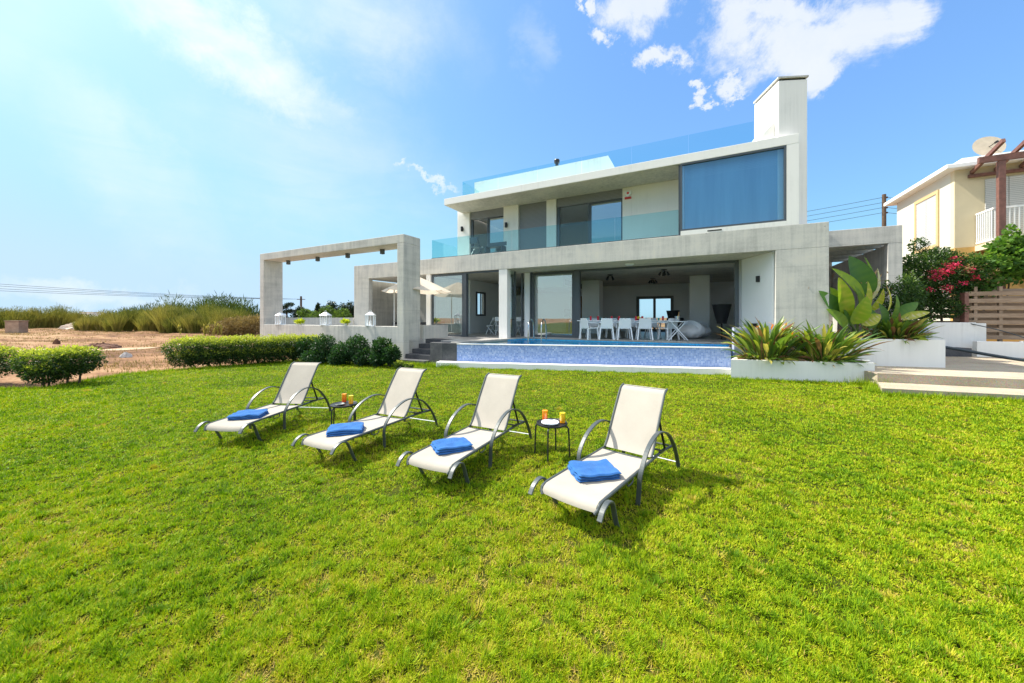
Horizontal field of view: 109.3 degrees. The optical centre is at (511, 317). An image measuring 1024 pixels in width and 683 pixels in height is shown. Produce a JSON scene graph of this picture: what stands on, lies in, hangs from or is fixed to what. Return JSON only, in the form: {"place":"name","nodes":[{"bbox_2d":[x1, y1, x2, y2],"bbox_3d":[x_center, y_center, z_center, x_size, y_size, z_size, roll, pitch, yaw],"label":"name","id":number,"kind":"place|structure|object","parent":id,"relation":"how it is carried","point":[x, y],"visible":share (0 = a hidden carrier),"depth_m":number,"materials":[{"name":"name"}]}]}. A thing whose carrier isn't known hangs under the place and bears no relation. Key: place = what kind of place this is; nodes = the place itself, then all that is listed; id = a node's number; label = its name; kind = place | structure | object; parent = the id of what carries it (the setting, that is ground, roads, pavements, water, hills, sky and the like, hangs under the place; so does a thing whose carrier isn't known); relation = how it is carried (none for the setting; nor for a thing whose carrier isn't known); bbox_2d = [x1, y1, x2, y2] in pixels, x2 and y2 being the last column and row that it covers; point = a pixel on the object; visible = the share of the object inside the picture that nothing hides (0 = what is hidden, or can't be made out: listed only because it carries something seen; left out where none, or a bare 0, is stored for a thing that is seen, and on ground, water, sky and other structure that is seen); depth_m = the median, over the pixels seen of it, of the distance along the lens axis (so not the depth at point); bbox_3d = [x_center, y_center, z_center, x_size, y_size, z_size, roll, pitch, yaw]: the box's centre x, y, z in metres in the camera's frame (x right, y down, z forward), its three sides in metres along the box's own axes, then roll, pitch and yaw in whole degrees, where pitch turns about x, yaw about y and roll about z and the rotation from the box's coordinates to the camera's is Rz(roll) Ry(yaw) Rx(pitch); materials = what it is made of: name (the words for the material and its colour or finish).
{"place":"outdoors","nodes":[
{"label":"outdoors","id":0,"kind":"place"},
{"bbox_2d":[18,347,158,351],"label":"dirt track","id":1,"kind":"structure","parent":0,"point":[133,348],"depth_m":22.10,"materials":[{"name":"soil"}]},
{"bbox_2d":[0,327,290,387],"bbox_3d":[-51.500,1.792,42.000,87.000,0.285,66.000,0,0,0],"label":"field","id":2,"kind":"structure","parent":0,"point":[11,380],"depth_m":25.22,"materials":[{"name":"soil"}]},
{"bbox_2d":[0,343,33,377],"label":"hedge","id":3,"kind":"object","parent":2,"relation":"on","point":[5,352],"visible":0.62,"depth_m":10.33,"materials":[{"name":"green plant"}]},
{"bbox_2d":[5,320,28,332],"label":"pump hut","id":4,"kind":"object","parent":2,"relation":"on","point":[16,326],"visible":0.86,"depth_m":44.58,"materials":[{"name":"concrete"}]},
{"bbox_2d":[0,304,92,328],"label":"reed bed","id":5,"kind":"object","parent":2,"relation":"on","point":[56,317],"visible":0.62,"depth_m":62.58,"materials":[{"name":"green plant"}]},
{"bbox_2d":[4,344,108,386],"bbox_3d":[-12.555,1.346,9.957,2.185,1.259,1.249,0,0,0],"label":"hedge","id":6,"kind":"object","parent":2,"relation":"on","point":[55,365],"visible":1,"depth_m":9.73,"materials":[{"name":"green plant"}]},
{"bbox_2d":[58,323,73,329],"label":"sand heap","id":7,"kind":"object","parent":2,"relation":"on","point":[66,326],"visible":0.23,"depth_m":57.13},
{"bbox_2d":[84,342,122,348],"bbox_3d":[-25.402,1.725,22.553,2.456,0.450,1.489,0,0,0],"label":"soil heap","id":8,"kind":"object","parent":2,"relation":"on","point":[107,345],"visible":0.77,"depth_m":22.21,"materials":[{"name":"soil"}]},
{"bbox_2d":[71,301,254,333],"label":"reed bed","id":9,"kind":"object","parent":2,"relation":"on","point":[160,319],"visible":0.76,"depth_m":45.34,"materials":[{"name":"green plant"}]},
{"bbox_2d":[107,290,259,321],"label":"reed tops","id":10,"kind":"object","parent":2,"relation":"on","point":[223,299],"visible":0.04,"depth_m":54.74,"materials":[{"name":"plant"}]},
{"bbox_2d":[178,322,222,337],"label":"plume grass","id":11,"kind":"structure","parent":2,"relation":"on","point":[206,329],"depth_m":32.98,"materials":[{"name":"plant"}]},
{"bbox_2d":[200,313,259,335],"bbox_3d":[-28.772,0.904,37.974,7.054,2.775,4.330,0,0,0],"label":"dry bush","id":12,"kind":"object","parent":2,"relation":"on","point":[243,325],"visible":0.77,"depth_m":37.11,"materials":[{"name":"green plant"}]},
{"bbox_2d":[283,302,294,317],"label":"conifer","id":13,"kind":"object","parent":2,"relation":"on","point":[286,305],"visible":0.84,"depth_m":59.84,"materials":[{"name":"green plant"}]},
{"bbox_2d":[289,305,305,317],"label":"tree","id":14,"kind":"object","parent":2,"relation":"on","point":[299,308],"visible":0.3,"depth_m":59.68,"materials":[{"name":"green plant"}]},
{"bbox_2d":[296,308,319,317],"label":"tree","id":15,"kind":"object","parent":2,"relation":"on","point":[305,314],"visible":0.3,"depth_m":49.62,"materials":[{"name":"green plant"}]},
{"bbox_2d":[307,305,335,317],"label":"tree","id":16,"kind":"object","parent":2,"relation":"on","point":[330,310],"visible":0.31,"depth_m":47.28,"materials":[{"name":"green plant"}]},
{"bbox_2d":[322,300,337,309],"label":"tree","id":17,"kind":"object","parent":2,"relation":"on","point":[332,304],"visible":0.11,"depth_m":61.89,"materials":[{"name":"green plant"}]},
{"bbox_2d":[332,308,351,317],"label":"tree","id":18,"kind":"object","parent":2,"relation":"on","point":[342,313],"visible":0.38,"depth_m":45.46,"materials":[{"name":"green plant"}]},
{"bbox_2d":[338,300,353,317],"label":"tree","id":19,"kind":"object","parent":2,"relation":"on","point":[349,307],"visible":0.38,"depth_m":59.82,"materials":[{"name":"green plant"}]},
{"bbox_2d":[0,358,1023,682],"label":"lawn","id":20,"kind":"structure","parent":0,"point":[572,541],"depth_m":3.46,"materials":[{"name":"green plant"}]},
{"bbox_2d":[160,333,326,367],"bbox_3d":[-10.248,1.302,14.336,5.478,1.373,1.445,0,0,-28],"label":"hedge","id":21,"kind":"object","parent":20,"relation":"on","point":[232,350],"visible":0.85,"depth_m":13.76,"materials":[{"name":"green plant"}]},
{"bbox_2d":[193,362,330,440],"bbox_3d":[-3.994,1.350,6.090,0.737,1.005,2.081,0,0,7],"label":"sun lounger","id":22,"kind":"object","parent":20,"relation":"on","point":[294,387],"visible":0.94,"depth_m":6.45,"materials":[{"name":"grey aluminium"},{"name":"black metal"},{"name":"white mesh fabric"}]},
{"bbox_2d":[227,409,268,419],"bbox_3d":[-4.079,1.501,5.626,0.458,0.085,0.373,0,0,-13],"label":"folded towel","id":23,"kind":"object","parent":22,"relation":"on","point":[247,414],"visible":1,"depth_m":5.51,"materials":[{"name":"blue fabric"}]},
{"bbox_2d":[293,333,336,363],"bbox_3d":[-7.948,1.300,14.660,1.880,1.381,1.645,0,0,0],"label":"shrub","id":24,"kind":"object","parent":20,"relation":"on","point":[316,351],"visible":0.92,"depth_m":14.39,"materials":[{"name":"green plant"}]},
{"bbox_2d":[260,234,419,358],"bbox_3d":[-8.704,-0.664,17.499,10.217,5.432,0.994,0,0,27],"label":"concrete portal","id":25,"kind":"object","parent":20,"relation":"on","point":[404,332],"visible":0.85,"depth_m":16.09,"materials":[{"name":"grey concrete"}]},
{"bbox_2d":[274,313,285,324],"bbox_3d":[-12.005,0.030,18.827,0.389,0.697,0.389,0,0,27],"label":"lantern","id":26,"kind":"object","parent":25,"relation":"on","point":[276,317],"visible":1,"depth_m":18.75,"materials":[{"name":"white plastic"}]},
{"bbox_2d":[319,311,331,324],"bbox_3d":[-8.810,0.030,17.177,0.389,0.697,0.389,0,0,10],"label":"lantern","id":27,"kind":"object","parent":25,"relation":"on","point":[324,315],"visible":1,"depth_m":17.07,"materials":[{"name":"white plastic"}]},
{"bbox_2d":[365,310,375,325],"bbox_3d":[-6.152,0.030,15.804,0.389,0.697,0.389,0,0,-7],"label":"lantern","id":28,"kind":"object","parent":25,"relation":"on","point":[367,321],"visible":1,"depth_m":15.69,"materials":[{"name":"white plastic"}]},
{"bbox_2d":[330,401,357,423],"bbox_3d":[-2.700,1.617,5.830,0.409,0.466,0.409,0,0,-23],"label":"side table","id":29,"kind":"object","parent":20,"relation":"on","point":[345,405],"visible":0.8,"depth_m":5.78,"materials":[{"name":"black metal"}]},
{"bbox_2d":[327,333,374,366],"bbox_3d":[-6.098,1.289,14.054,2.112,1.394,1.285,0,0,10],"label":"shrub","id":30,"kind":"object","parent":20,"relation":"on","point":[349,351],"visible":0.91,"depth_m":13.82,"materials":[{"name":"green plant"}]},
{"bbox_2d":[291,367,437,461],"bbox_3d":[-2.012,1.350,5.352,0.737,1.005,2.081,0,0,24],"label":"sun lounger","id":31,"kind":"object","parent":20,"relation":"on","point":[401,392],"visible":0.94,"depth_m":5.62,"materials":[{"name":"grey aluminium"},{"name":"black metal"},{"name":"white mesh fabric"}]},
{"bbox_2d":[326,422,364,436],"bbox_3d":[-2.239,1.502,4.899,0.458,0.083,0.379,0,0,-17],"label":"folded towel","id":32,"kind":"object","parent":31,"relation":"on","point":[344,429],"visible":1,"depth_m":4.79,"materials":[{"name":"blue fabric"}]},
{"bbox_2d":[367,336,402,366],"bbox_3d":[-4.742,1.339,13.618,1.261,1.288,1.192,0,0,0],"label":"shrub","id":33,"kind":"object","parent":20,"relation":"on","point":[385,351],"visible":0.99,"depth_m":13.38,"materials":[{"name":"green plant"}]},
{"bbox_2d":[393,360,414,367],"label":"shrub","id":34,"kind":"object","parent":20,"relation":"on","point":[401,363],"visible":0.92,"depth_m":12.88,"materials":[{"name":"green plant"}]},
{"bbox_2d":[400,338,451,363],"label":"garden steps","id":35,"kind":"structure","parent":20,"relation":"on","point":[420,353],"depth_m":14.77,"materials":[{"name":"grey concrete"}]},
{"bbox_2d":[395,372,531,485],"bbox_3d":[-0.480,1.350,4.711,0.738,1.005,2.081,0,0,26],"label":"sun lounger","id":36,"kind":"object","parent":20,"relation":"on","point":[493,405],"visible":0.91,"depth_m":4.94,"materials":[{"name":"grey aluminium"},{"name":"black metal"},{"name":"white mesh fabric"}]},
{"bbox_2d":[430,437,472,454],"bbox_3d":[-0.713,1.502,4.274,0.437,0.084,0.352,0,0,-26],"label":"folded towel","id":37,"kind":"object","parent":36,"relation":"on","point":[446,446],"visible":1,"depth_m":4.19,"materials":[{"name":"blue fabric"}]},
{"bbox_2d":[0,359,1023,403],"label":"edge grass","id":38,"kind":"structure","parent":20,"relation":"on","point":[872,387],"depth_m":10.22,"materials":[{"name":"green plant"}]},
{"bbox_2d":[534,418,569,464],"bbox_3d":[0.527,1.617,4.790,0.409,0.466,0.409,0,0,-19],"label":"side table","id":39,"kind":"object","parent":20,"relation":"on","point":[555,427],"visible":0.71,"depth_m":4.71,"materials":[{"name":"black metal"}]},
{"bbox_2d":[541,419,558,424],"bbox_3d":[0.497,1.373,4.730,0.228,0.033,0.228,0,0,0],"label":"plate","id":40,"kind":"object","parent":39,"relation":"on","point":[550,422],"visible":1,"depth_m":4.72,"materials":[{"name":"ceramic"}]},
{"bbox_2d":[528,383,679,528],"bbox_3d":[1.098,1.350,3.872,0.738,1.005,2.081,0,0,41],"label":"sun lounger","id":41,"kind":"object","parent":20,"relation":"on","point":[635,424],"visible":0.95,"depth_m":4.03,"materials":[{"name":"grey metal"}]},
{"bbox_2d":[568,459,621,482],"bbox_3d":[0.801,1.504,3.580,0.448,0.081,0.379,0,0,-10],"label":"folded towel","id":42,"kind":"object","parent":41,"relation":"on","point":[592,471],"visible":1,"depth_m":3.49,"materials":[{"name":"blue fabric"}]},
{"bbox_2d":[731,357,874,381],"bbox_3d":[8.609,1.583,10.872,3.954,0.635,1.080,0,0,16],"label":"planter","id":43,"kind":"object","parent":20,"relation":"on","point":[817,371],"visible":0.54,"depth_m":10.41,"materials":[{"name":"white painted concrete"}]},
{"bbox_2d":[717,316,824,364],"bbox_3d":[7.872,0.684,11.158,2.776,1.498,2.681,0,0,32],"label":"bird of paradise plant","id":44,"kind":"object","parent":43,"relation":"on","point":[764,343],"visible":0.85,"depth_m":10.86,"materials":[{"name":"green plant"}]},
{"bbox_2d":[781,320,890,366],"bbox_3d":[9.265,0.737,10.619,2.584,1.379,2.440,0,0,0],"label":"bird of paradise plant","id":45,"kind":"object","parent":43,"relation":"on","point":[831,347],"visible":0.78,"depth_m":10.39,"materials":[{"name":"green plant"}]},
{"bbox_2d":[0,0,1023,317],"label":"sky","id":46,"kind":"structure","parent":0,"point":[148,147],"materials":[{"name":"blue"}]},
{"bbox_2d":[409,331,731,358],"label":"terrace","id":47,"kind":"structure","parent":0,"point":[710,338],"depth_m":16.86,"materials":[{"name":"tile"}]},
{"bbox_2d":[284,318,353,325],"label":"terrace parapet","id":48,"kind":"structure","parent":47,"relation":"on","point":[314,321],"depth_m":20.51,"materials":[{"name":"concrete"}]},
{"bbox_2d":[382,277,450,325],"bbox_3d":[-4.374,-0.475,16.686,2.904,2.830,2.904,0,0,11],"label":"parasol","id":49,"kind":"object","parent":47,"relation":"on","point":[427,287],"visible":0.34,"depth_m":16.45,"materials":[{"name":"beige fabric"}]},
{"bbox_2d":[420,325,447,342],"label":"stair wall","id":50,"kind":"structure","parent":47,"relation":"on","point":[432,331],"depth_m":16.30,"materials":[{"name":"concrete"}]},
{"bbox_2d":[436,319,730,374],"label":"swimming pool","id":51,"kind":"structure","parent":47,"relation":"in","point":[517,353],"depth_m":12.73,"materials":[{"name":"blue tile"}]},
{"bbox_2d":[579,318,598,339],"bbox_3d":[3.282,0.494,15.493,0.609,0.901,0.642,0,0,-25],"label":"dining chair","id":52,"kind":"object","parent":47,"relation":"on","point":[584,322],"visible":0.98,"depth_m":15.36,"materials":[{"name":"white plastic"}]},
{"bbox_2d":[354,75,828,355],"bbox_3d":[3.126,-2.873,21.341,21.060,9.850,12.208,0,0,27],"label":"villa","id":53,"kind":"object","parent":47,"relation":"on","point":[706,229],"visible":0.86,"depth_m":15.32,"materials":[{"name":"concrete"}]},
{"bbox_2d":[432,273,463,336],"bbox_3d":[-3.169,-0.594,17.886,1.944,3.067,0.065,0,0,27],"label":"door","id":54,"kind":"structure","parent":53,"relation":"in","point":[452,335],"depth_m":17.60,"materials":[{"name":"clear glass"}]},
{"bbox_2d":[469,237,482,253],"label":"balcony chair","id":55,"kind":"object","parent":53,"relation":"on","point":[472,240],"visible":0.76,"depth_m":17.57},
{"bbox_2d":[476,292,485,315],"bbox_3d":[-1.892,-0.805,22.003,0.086,1.436,1.037,0,0,27],"label":"window","id":56,"kind":"structure","parent":53,"relation":"in","point":[477,293],"depth_m":21.97,"materials":[{"name":"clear glass"}]},
{"bbox_2d":[484,241,506,252],"bbox_3d":[-0.788,-3.262,17.245,0.972,0.670,0.464,0,0,27],"label":"balcony bench","id":57,"kind":"object","parent":53,"relation":"on","point":[501,245],"visible":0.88,"depth_m":17.26,"materials":[{"name":"grey"}]},
{"bbox_2d":[488,216,503,245],"bbox_3d":[-0.775,-4.023,18.436,0.940,2.149,0.065,0,0,27],"label":"door","id":58,"kind":"structure","parent":53,"relation":"in","point":[498,216],"depth_m":18.59,"materials":[{"name":"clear glass"}]},
{"bbox_2d":[535,274,555,334],"bbox_3d":[1.970,-0.583,17.177,1.944,3.024,0.065,0,0,27],"label":"door","id":59,"kind":"structure","parent":53,"relation":"in","point":[555,274],"depth_m":17.57,"materials":[{"name":"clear glass"}]},
{"bbox_2d":[532,271,573,337],"bbox_3d":[1.912,-0.589,17.085,2.117,3.056,0.065,0,0,27],"label":"door","id":60,"kind":"structure","parent":53,"relation":"in","point":[565,272],"depth_m":16.94,"materials":[{"name":"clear glass"}]},
{"bbox_2d":[590,198,621,242],"bbox_3d":[4.124,-4.023,15.906,1.426,2.149,0.065,0,0,27],"label":"door","id":61,"kind":"structure","parent":53,"relation":"in","point":[591,204],"depth_m":16.07,"materials":[{"name":"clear glass"}]},
{"bbox_2d":[636,296,673,331],"bbox_3d":[9.374,-0.221,23.860,2.268,2.322,0.162,0,0,27],"label":"window","id":62,"kind":"structure","parent":53,"relation":"in","point":[654,298],"depth_m":23.82,"materials":[{"name":"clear glass"}]},
{"bbox_2d":[680,145,785,231],"bbox_3d":[7.438,-4.287,12.389,3.073,2.414,0.227,0,0,27],"label":"large window","id":63,"kind":"structure","parent":53,"relation":"in","point":[740,188],"depth_m":12.42,"materials":[{"name":"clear glass"}]},
{"bbox_2d":[585,318,598,336],"bbox_3d":[3.768,0.494,17.056,0.642,0.901,0.609,0,0,10],"label":"dining chair","id":64,"kind":"object","parent":47,"relation":"on","point":[594,324],"visible":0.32,"depth_m":17.25,"materials":[{"name":"white plastic"}]},
{"bbox_2d":[598,318,614,339],"bbox_3d":[3.990,0.494,15.380,0.642,0.901,0.609,0,0,10],"label":"dining chair","id":65,"kind":"object","parent":47,"relation":"on","point":[606,323],"visible":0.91,"depth_m":15.14,"materials":[{"name":"white plastic"}]},
{"bbox_2d":[615,318,632,339],"bbox_3d":[4.710,0.494,15.271,0.642,0.901,0.609,0,0,8],"label":"dining chair","id":66,"kind":"object","parent":47,"relation":"on","point":[624,323],"visible":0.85,"depth_m":15.03,"materials":[{"name":"white plastic"}]},
{"bbox_2d":[577,320,671,339],"bbox_3d":[4.883,0.537,15.916,3.996,0.805,0.972,0,0,10],"label":"dining table","id":67,"kind":"object","parent":47,"relation":"on","point":[635,321],"visible":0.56,"depth_m":15.48,"materials":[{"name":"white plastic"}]},
{"bbox_2d":[625,318,640,337],"bbox_3d":[5.576,0.494,16.737,0.642,0.901,0.609,0,0,10],"label":"dining chair","id":68,"kind":"object","parent":47,"relation":"on","point":[633,325],"visible":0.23,"depth_m":16.92,"materials":[{"name":"white plastic"}]},
{"bbox_2d":[635,318,652,339],"bbox_3d":[5.517,0.494,15.164,0.642,0.901,0.609,0,0,12],"label":"dining chair","id":69,"kind":"object","parent":47,"relation":"on","point":[644,323],"visible":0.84,"depth_m":14.93,"materials":[{"name":"white plastic"}]},
{"bbox_2d":[644,318,661,337],"bbox_3d":[6.427,0.494,16.587,0.642,0.901,0.609,0,0,10],"label":"dining chair","id":70,"kind":"object","parent":47,"relation":"on","point":[654,325],"visible":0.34,"depth_m":16.76,"materials":[{"name":"white plastic"}]},
{"bbox_2d":[657,318,679,339],"bbox_3d":[6.581,0.494,15.272,0.642,0.901,0.609,0,0,-18],"label":"dining chair","id":71,"kind":"object","parent":47,"relation":"on","point":[668,327],"visible":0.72,"depth_m":15.08,"materials":[{"name":"white plastic"}]},
{"bbox_2d":[666,321,687,339],"bbox_3d":[6.731,0.553,14.818,0.778,0.794,0.778,0,0,10],"label":"folding table","id":72,"kind":"object","parent":47,"relation":"on","point":[677,330],"visible":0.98,"depth_m":14.65,"materials":[{"name":"white plastic"}]},
{"bbox_2d":[678,320,705,338],"bbox_3d":[7.821,0.539,15.955,1.150,0.801,1.141,0,0,-17],"label":"bean bag","id":73,"kind":"object","parent":47,"relation":"on","point":[690,329],"visible":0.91,"depth_m":15.56,"materials":[{"name":"white fabric"}]},
{"bbox_2d":[697,321,711,337],"bbox_3d":[8.650,0.555,16.831,1.097,0.770,1.102,0,0,-2],"label":"bean bag","id":74,"kind":"object","parent":47,"relation":"on","point":[707,332],"visible":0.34,"depth_m":16.48,"materials":[{"name":"white fabric"}]},
{"bbox_2d":[712,304,731,339],"bbox_3d":[8.939,0.194,15.485,0.745,1.490,0.745,0,0,0],"label":"floor lamp","id":75,"kind":"object","parent":47,"relation":"on","point":[721,312],"visible":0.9,"depth_m":15.28,"materials":[{"name":"black fabric"}]},
{"bbox_2d":[652,318,666,328],"bbox_3d":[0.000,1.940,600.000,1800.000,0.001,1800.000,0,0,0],"label":"ground","id":76,"kind":"structure","parent":0,"point":[662,324],"depth_m":97.39,"materials":[{"name":"soil"}]},
{"bbox_2d":[430,341,456,363],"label":"stone block","id":77,"kind":"structure","parent":76,"relation":"on","point":[442,351],"depth_m":13.76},
{"bbox_2d":[732,328,757,358],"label":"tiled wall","id":78,"kind":"structure","parent":76,"relation":"on","point":[733,346],"depth_m":12.11,"materials":[{"name":"white tile"}]},
{"bbox_2d":[829,225,901,336],"bbox_3d":[15.348,-0.740,17.888,2.913,5.584,7.560,0,0,27],"label":"concrete carport","id":79,"kind":"object","parent":76,"relation":"on","point":[884,242],"visible":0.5,"depth_m":14.67,"materials":[{"name":"grey concrete"}]},
{"bbox_2d":[882,194,887,225],"bbox_3d":[30.807,-4.150,30.000,0.472,12.000,0.340,0,0,0],"label":"utility pole","id":80,"kind":"object","parent":76,"relation":"on","point":[884,212],"visible":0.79,"depth_m":29.93,"materials":[{"name":"brown wood"}]},
{"bbox_2d":[807,197,896,221],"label":"overhead wires","id":81,"kind":"object","parent":80,"relation":"attached to","point":[850,208],"visible":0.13,"depth_m":30.94,"materials":[{"name":"black metal"}]},
{"bbox_2d":[666,310,679,335],"bbox_3d":[8.255,0.299,18.634,0.641,1.282,0.641,0,0,0],"label":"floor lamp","id":82,"kind":"object","parent":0,"point":[672,314],"visible":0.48,"depth_m":18.41,"materials":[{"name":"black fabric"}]},
{"bbox_2d":[864,356,1023,388],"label":"paving","id":83,"kind":"structure","parent":0,"point":[990,372],"depth_m":9.52,"materials":[{"name":"beige stone"}]},
{"bbox_2d":[839,337,944,367],"bbox_3d":[11.588,1.105,11.467,2.450,0.890,1.200,0,0,15],"label":"planter","id":84,"kind":"object","parent":83,"relation":"on","point":[917,353],"visible":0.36,"depth_m":10.80,"materials":[{"name":"concrete"}]},
{"bbox_2d":[819,256,929,338],"bbox_3d":[10.971,-0.613,11.374,3.482,2.756,1.056,0,0,0],"label":"broad leaved plant","id":85,"kind":"object","parent":84,"relation":"on","point":[861,280],"visible":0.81,"depth_m":11.16,"materials":[{"name":"green plant"}]},
{"bbox_2d":[859,313,945,343],"bbox_3d":[11.967,0.339,11.312,2.167,0.982,1.706,0,0,29],"label":"bird of paradise plant","id":86,"kind":"object","parent":84,"relation":"on","point":[897,327],"visible":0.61,"depth_m":10.99,"materials":[{"name":"green plant"}]},
{"bbox_2d":[869,322,975,347],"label":"retaining wall","id":87,"kind":"structure","parent":83,"relation":"on","point":[958,334],"depth_m":14.06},
{"bbox_2d":[960,293,968,321],"bbox_3d":[17.620,0.000,14.150,0.160,1.900,0.160,0,0,0],"label":"fence post","id":88,"kind":"object","parent":87,"relation":"on","point":[964,299],"visible":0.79,"depth_m":14.08,"materials":[{"name":"brown paint"}]},
{"bbox_2d":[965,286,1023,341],"bbox_3d":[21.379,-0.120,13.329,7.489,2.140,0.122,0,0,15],"label":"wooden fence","id":89,"kind":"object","parent":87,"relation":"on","point":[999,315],"visible":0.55,"depth_m":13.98,"materials":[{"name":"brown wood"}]},
{"bbox_2d":[925,294,959,321],"bbox_3d":[17.180,-0.180,14.971,0.122,1.560,1.710,0,0,-41],"label":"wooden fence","id":90,"kind":"object","parent":83,"relation":"on","point":[947,311],"visible":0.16,"depth_m":14.56,"materials":[{"name":"brown wood"}]},
{"bbox_2d":[873,237,994,321],"bbox_3d":[15.873,-1.433,14.269,6.431,3.758,2.256,0,0,-19],"label":"bougainvillea","id":91,"kind":"object","parent":90,"relation":"attached to","point":[942,275],"visible":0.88,"depth_m":14.30,"materials":[{"name":"green plant"}]},
{"bbox_2d":[884,138,1023,341],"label":"neighbour house","id":92,"kind":"structure","parent":83,"relation":"on","point":[969,205],"depth_m":16.30,"materials":[{"name":"beige paint"}]},
{"bbox_2d":[914,189,939,253],"bbox_3d":[21.103,-4.785,18.513,0.059,2.770,2.200,0,0,27],"label":"window","id":93,"kind":"structure","parent":92,"relation":"in","point":[926,209],"depth_m":18.31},
{"bbox_2d":[972,136,1005,155],"bbox_3d":[22.063,-7.739,16.799,0.818,1.377,0.774,0,0,-19],"label":"satellite dish","id":94,"kind":"object","parent":92,"relation":"on","point":[982,146],"visible":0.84,"depth_m":16.84,"materials":[{"name":"paint"}]},
{"bbox_2d":[985,176,1008,242],"bbox_3d":[21.212,-4.650,15.896,0.670,2.900,0.048,0,0,27],"label":"louvred door","id":95,"kind":"structure","parent":92,"relation":"in","point":[990,184],"depth_m":15.93,"materials":[{"name":"white wood"}]},
{"bbox_2d":[1009,175,1023,234],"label":"louvred door","id":96,"kind":"structure","parent":92,"relation":"in","point":[1016,183],"depth_m":15.62,"materials":[{"name":"white wood"}]},
{"bbox_2d":[945,347,971,356],"bbox_3d":[16.028,1.350,13.873,2.214,0.400,0.500,0,0,6],"label":"stone step","id":97,"kind":"object","parent":83,"relation":"on","point":[951,353],"visible":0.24,"depth_m":13.56,"materials":[{"name":"stone"}]},
{"bbox_2d":[976,323,985,340],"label":"retaining wall","id":98,"kind":"structure","parent":83,"relation":"on","point":[980,333],"depth_m":13.90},
{"bbox_2d":[953,288,1023,335],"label":"wooden fence","id":99,"kind":"object","parent":98,"relation":"on","point":[1004,311],"visible":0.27,"depth_m":14.32,"materials":[{"name":"brown wood"}]},
{"bbox_2d":[955,223,1023,297],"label":"vine","id":100,"kind":"object","parent":99,"relation":"attached to","point":[1006,256],"visible":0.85,"depth_m":14.23,"materials":[{"name":"green plant"}]},
{"bbox_2d":[945,346,1023,361],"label":"hose","id":101,"kind":"object","parent":83,"relation":"on","point":[986,354],"visible":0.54,"depth_m":11.53,"materials":[{"name":"black rubber"}]},
{"bbox_2d":[972,341,1023,357],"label":"retaining wall","id":102,"kind":"structure","parent":83,"relation":"on","point":[1013,349],"depth_m":13.36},
{"bbox_2d":[877,382,1023,399],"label":"paving","id":103,"kind":"structure","parent":0,"point":[949,389],"depth_m":8.55,"materials":[{"name":"white concrete"}]},
{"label":"utility pole","id":104,"kind":"object","parent":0,"visible":0},
{"bbox_2d":[4,284,259,298],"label":"overhead wires","id":105,"kind":"object","parent":104,"relation":"attached to","point":[113,292],"visible":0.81,"depth_m":50.75,"materials":[{"name":"black metal"}]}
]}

